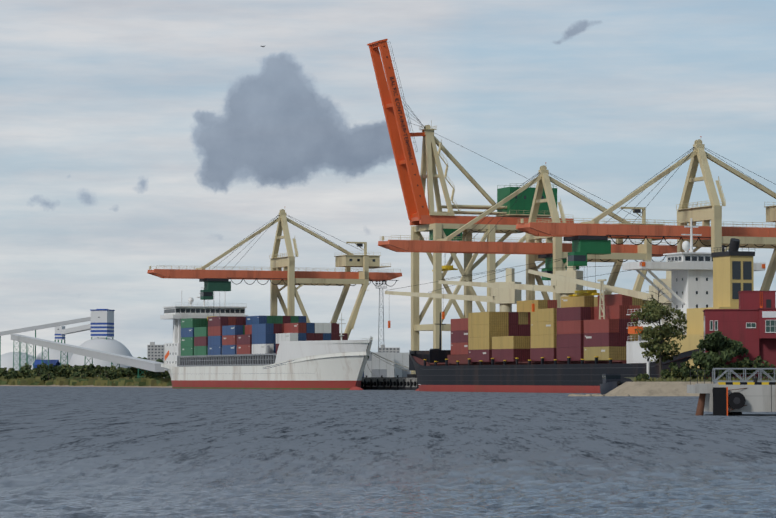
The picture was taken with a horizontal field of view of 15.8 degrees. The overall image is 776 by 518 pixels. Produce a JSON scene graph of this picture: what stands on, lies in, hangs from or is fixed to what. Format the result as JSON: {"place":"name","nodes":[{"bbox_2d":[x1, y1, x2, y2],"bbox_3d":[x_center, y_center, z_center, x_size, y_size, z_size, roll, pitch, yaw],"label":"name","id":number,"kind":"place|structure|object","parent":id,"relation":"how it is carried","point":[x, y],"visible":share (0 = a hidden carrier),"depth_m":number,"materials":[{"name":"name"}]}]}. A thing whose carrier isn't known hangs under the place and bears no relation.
{"place":"outdoors","nodes":[
{"label":"outdoors","id":0,"kind":"place"},
{"bbox_2d":[0,384,171,387],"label":"river bank ground","id":1,"kind":"structure","parent":0,"point":[54,385],"depth_m":1091.18,"materials":[{"name":"beige soil"}]},
{"bbox_2d":[0,362,171,386],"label":"bank shrubs","id":2,"kind":"object","parent":1,"relation":"on","point":[67,374],"visible":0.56,"depth_m":1135.67,"materials":[{"name":"green plant"}]},
{"bbox_2d":[0,386,775,517],"bbox_3d":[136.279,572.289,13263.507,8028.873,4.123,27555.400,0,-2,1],"label":"water","id":3,"kind":"structure","parent":0,"point":[111,452],"depth_m":111.27,"materials":[{"name":"liquid"}]},
{"bbox_2d":[160,291,372,389],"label":"container ship","id":4,"kind":"object","parent":3,"relation":"on","point":[201,351],"visible":0.94,"depth_m":821.17,"materials":[{"name":"paint"}]},
{"bbox_2d":[385,218,765,392],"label":"container ship","id":5,"kind":"object","parent":3,"relation":"on","point":[581,344],"visible":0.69,"depth_m":614.77,"materials":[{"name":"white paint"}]},
{"bbox_2d":[600,374,624,394],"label":"dark workboat","id":6,"kind":"object","parent":3,"relation":"on","point":[611,382],"visible":0.62,"depth_m":530.21,"materials":[{"name":"metal"}]},
{"bbox_2d":[687,368,775,415],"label":"concrete pier","id":7,"kind":"structure","parent":3,"relation":"on","point":[728,397],"depth_m":233.35,"materials":[{"name":"concrete"}]},
{"bbox_2d":[0,0,775,357],"label":"sky","id":8,"kind":"structure","parent":0,"point":[136,135],"materials":[{"name":"grey"}]},
{"bbox_2d":[360,375,418,389],"bbox_3d":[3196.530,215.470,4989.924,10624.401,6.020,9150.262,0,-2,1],"label":"quay land","id":9,"kind":"structure","parent":0,"point":[387,383],"depth_m":786.61,"materials":[{"name":"black rubber"}]},
{"bbox_2d":[0,309,164,377],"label":"bulk terminal domes","id":10,"kind":"structure","parent":9,"relation":"on","point":[107,352],"depth_m":1494.93,"materials":[{"name":"white paint"}]},
{"bbox_2d":[137,356,241,362],"bbox_3d":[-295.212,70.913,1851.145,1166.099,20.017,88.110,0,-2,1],"label":"treeline","id":11,"kind":"object","parent":9,"relation":"on","point":[159,360],"depth_m":1850.38,"materials":[{"name":"green plant"}]},
{"bbox_2d":[147,342,399,377],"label":"distant buildings","id":12,"kind":"structure","parent":9,"relation":"on","point":[155,352],"depth_m":2500.33,"materials":[{"name":"grey concrete"}]},
{"bbox_2d":[147,209,401,337],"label":"quay crane","id":13,"kind":"object","parent":9,"relation":"on","point":[289,277],"visible":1,"depth_m":878.63,"materials":[{"name":"metal"}]},
{"bbox_2d":[376,281,386,351],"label":"floodlight mast","id":14,"kind":"object","parent":9,"relation":"on","point":[378,286],"visible":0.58,"depth_m":923.01,"materials":[{"name":"metal"}]},
{"bbox_2d":[362,352,410,376],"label":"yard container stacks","id":15,"kind":"object","parent":9,"relation":"on","point":[378,367],"visible":0.29,"depth_m":865.83,"materials":[{"name":"grey metal"}]},
{"bbox_2d":[363,349,413,375],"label":"mooring lines","id":16,"kind":"object","parent":9,"relation":"on","point":[386,362],"visible":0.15,"depth_m":771.82,"materials":[{"name":"fabric"}]},
{"bbox_2d":[367,39,572,377],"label":"quay crane","id":17,"kind":"object","parent":9,"relation":"on","point":[424,217],"visible":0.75,"depth_m":771.30,"materials":[{"name":"metal"}]},
{"bbox_2d":[390,77,412,159],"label":"lettering","id":18,"kind":"object","parent":17,"relation":"attached to","point":[401,119],"visible":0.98,"depth_m":765.32,"materials":[{"name":"paint"}]},
{"bbox_2d":[378,162,689,307],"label":"quay crane","id":19,"kind":"object","parent":9,"relation":"on","point":[533,248],"visible":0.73,"depth_m":697.60,"materials":[{"name":"metal"}]},
{"bbox_2d":[516,136,775,296],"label":"quay crane","id":20,"kind":"object","parent":9,"relation":"on","point":[592,236],"visible":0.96,"depth_m":618.20,"materials":[{"name":"metal"}]},
{"bbox_2d":[568,377,775,395],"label":"spit ground","id":21,"kind":"structure","parent":0,"point":[658,388],"depth_m":496.96,"materials":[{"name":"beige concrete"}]},
{"bbox_2d":[630,289,686,377],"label":"tall birch tree","id":22,"kind":"object","parent":21,"relation":"on","point":[654,311],"visible":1,"depth_m":508.19,"materials":[{"name":"green plant"}]},
{"bbox_2d":[634,356,775,381],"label":"bushes","id":23,"kind":"object","parent":21,"relation":"on","point":[682,372],"visible":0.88,"depth_m":503.69,"materials":[{"name":"green plant"}]},
{"bbox_2d":[647,359,775,380],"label":"spit beacon and fence","id":24,"kind":"object","parent":21,"relation":"on","point":[648,367],"visible":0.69,"depth_m":498.80,"materials":[{"name":"white metal"}]},
{"bbox_2d":[691,331,748,378],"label":"bush","id":25,"kind":"object","parent":21,"relation":"on","point":[718,345],"visible":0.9,"depth_m":502.74,"materials":[{"name":"green plant"}]},
{"bbox_2d":[703,291,775,377],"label":"red office building","id":26,"kind":"structure","parent":21,"relation":"on","point":[750,323],"depth_m":509.64,"materials":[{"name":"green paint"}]}
]}

